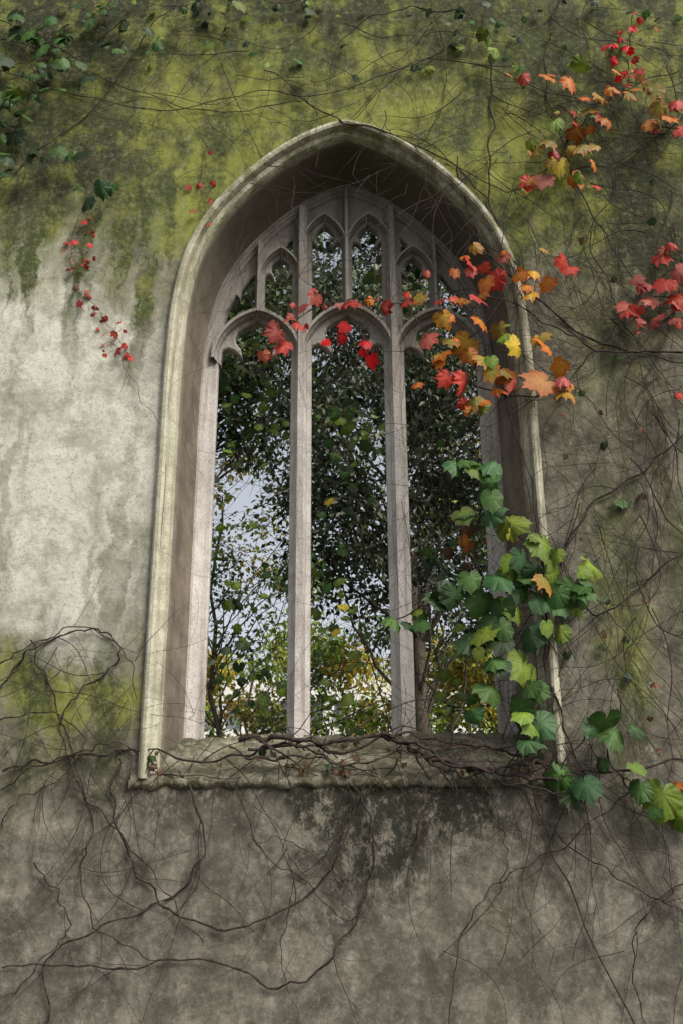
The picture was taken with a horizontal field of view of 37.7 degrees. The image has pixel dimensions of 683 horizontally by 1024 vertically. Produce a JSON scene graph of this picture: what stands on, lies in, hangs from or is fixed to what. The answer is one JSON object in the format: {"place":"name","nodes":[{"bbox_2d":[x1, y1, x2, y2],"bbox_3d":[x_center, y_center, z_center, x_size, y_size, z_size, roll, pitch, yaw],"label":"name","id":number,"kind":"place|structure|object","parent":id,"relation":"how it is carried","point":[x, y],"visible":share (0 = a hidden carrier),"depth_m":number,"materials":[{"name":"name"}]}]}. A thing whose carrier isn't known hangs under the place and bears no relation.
{"place":"outdoors","nodes":[
{"label":"outdoors","id":0,"kind":"place"},
{"bbox_2d":[204,678,492,737],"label":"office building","id":1,"kind":"structure","parent":0,"point":[227,691],"depth_m":53.52,"materials":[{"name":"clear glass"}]},
{"bbox_2d":[207,232,492,678],"label":"sky","id":2,"kind":"structure","parent":0,"point":[243,499],"materials":[{"name":"white"}]},
{"label":"ground","id":3,"kind":"structure","parent":0,"visible":0},
{"bbox_2d":[205,440,358,737],"bbox_3d":[-1.453,2.595,14.648,3.108,8.606,2.475,9,-22,-23],"label":"silver birch tree","id":4,"kind":"object","parent":3,"relation":"on","point":[223,558],"visible":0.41,"depth_m":14.90,"materials":[{"name":"green plant"}]},
{"bbox_2d":[215,233,366,483],"bbox_3d":[-1.940,0.080,14.015,4.766,12.871,3.890,-8,-22,20],"label":"plane tree","id":5,"kind":"object","parent":3,"relation":"on","point":[238,386],"visible":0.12,"depth_m":14.25,"materials":[{"name":"green plant"}]},
{"bbox_2d":[0,0,682,1023],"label":"church wall","id":6,"kind":"structure","parent":3,"relation":"on","point":[78,446],"depth_m":5.90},
{"bbox_2d":[128,730,551,791],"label":"sill","id":7,"kind":"structure","parent":6,"relation":"attached to","point":[295,777],"depth_m":5.52,"materials":[{"name":"stone"}]},
{"bbox_2d":[0,0,682,1023],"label":"creeper vine","id":8,"kind":"object","parent":6,"relation":"attached to","point":[518,574],"visible":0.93,"depth_m":6.09,"materials":[{"name":"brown plant"}]},
{"bbox_2d":[183,184,518,738],"bbox_3d":[0.048,-0.363,6.739,2.021,4.298,0.321,0,-20,0],"label":"gothic window","id":9,"kind":"structure","parent":6,"relation":"attached to","point":[250,252],"depth_m":6.94,"materials":[{"name":"stone"}]},
{"bbox_2d":[254,240,264,312],"bbox_3d":[-0.583,-1.642,7.138,0.072,0.581,0.185,0,-20,0],"label":"supermullion","id":10,"kind":"object","parent":9,"relation":"attached to","point":[259,296],"visible":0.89,"depth_m":7.09,"materials":[{"name":"stone"}]},
{"bbox_2d":[286,205,311,737],"bbox_3d":[-0.273,-0.311,6.635,0.144,4.012,0.185,0,-20,0],"label":"mullion","id":11,"kind":"object","parent":9,"relation":"attached to","point":[299,630],"visible":0.83,"depth_m":6.49,"materials":[{"name":"stone"}]},
{"bbox_2d":[341,186,351,301],"bbox_3d":[0.038,-1.881,7.223,0.076,1.001,0.185,0,-20,0],"label":"supermullion","id":12,"kind":"object","parent":9,"relation":"attached to","point":[346,251],"visible":0.74,"depth_m":7.17,"materials":[{"name":"stone"}]},
{"bbox_2d":[183,184,518,738],"bbox_3d":[0.048,-0.359,6.750,2.021,4.298,0.297,0,-20,0],"label":"window frame","id":13,"kind":"structure","parent":9,"relation":"in","point":[193,651],"depth_m":6.74,"materials":[{"name":"stone"}]},
{"bbox_2d":[196,198,506,738],"bbox_3d":[0.048,-0.261,6.651,1.891,4.426,0.065,0,-20,0],"label":"tracery plate","id":14,"kind":"object","parent":9,"relation":"attached to","point":[334,211],"visible":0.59,"depth_m":6.99,"materials":[{"name":"stone"}]},
{"bbox_2d":[381,205,415,735],"bbox_3d":[0.369,-0.315,6.637,0.144,4.012,0.185,0,-20,0],"label":"mullion","id":15,"kind":"object","parent":9,"relation":"attached to","point":[402,661],"visible":0.8,"depth_m":6.52,"materials":[{"name":"stone"}]},
{"bbox_2d":[428,239,439,308],"bbox_3d":[0.661,-1.649,7.140,0.072,0.581,0.185,0,-20,0],"label":"supermullion","id":16,"kind":"object","parent":9,"relation":"attached to","point":[433,282],"visible":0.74,"depth_m":7.09,"materials":[{"name":"stone"}]},
{"bbox_2d":[137,119,565,778],"bbox_3d":[0.046,-0.636,6.228,2.327,4.453,0.128,0,-20,0],"label":"hood moulding","id":17,"kind":"object","parent":6,"relation":"attached to","point":[235,195],"visible":0.88,"depth_m":6.28,"materials":[{"name":"stone"}]},
{"bbox_2d":[160,141,543,765],"bbox_3d":[0.047,-0.500,6.446,2.133,4.351,0.375,0,-20,0],"label":"reveal","id":18,"kind":"object","parent":6,"relation":"attached to","point":[332,161],"visible":0.78,"depth_m":6.77,"materials":[{"name":"stone"}]},
{"bbox_2d":[204,611,496,737],"bbox_3d":[-0.003,5.073,18.965,8.860,6.996,3.597,0,-20,0],"label":"elder tree","id":19,"kind":"object","parent":3,"relation":"on","point":[329,672],"visible":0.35,"depth_m":19.34,"materials":[{"name":"green plant"}]},
{"bbox_2d":[231,231,489,734],"bbox_3d":[1.045,0.358,11.832,4.993,10.812,3.907,0,-20,0],"label":"evergreen oak tree","id":20,"kind":"object","parent":3,"relation":"on","point":[348,497],"visible":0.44,"depth_m":11.59,"materials":[{"name":"green plant"}]},
{"bbox_2d":[368,294,494,683],"bbox_3d":[2.547,1.326,15.313,4.267,11.391,4.030,0,-20,0],"label":"maple tree","id":21,"kind":"object","parent":3,"relation":"on","point":[489,651],"visible":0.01,"depth_m":15.41,"materials":[{"name":"green plant"}]},
{"bbox_2d":[375,617,497,734],"bbox_3d":[2.724,4.488,17.682,3.908,7.143,2.780,-8,-22,19],"label":"elder tree","id":22,"kind":"object","parent":3,"relation":"on","point":[457,670],"visible":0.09,"depth_m":17.65,"materials":[{"name":"green plant"}]}
]}

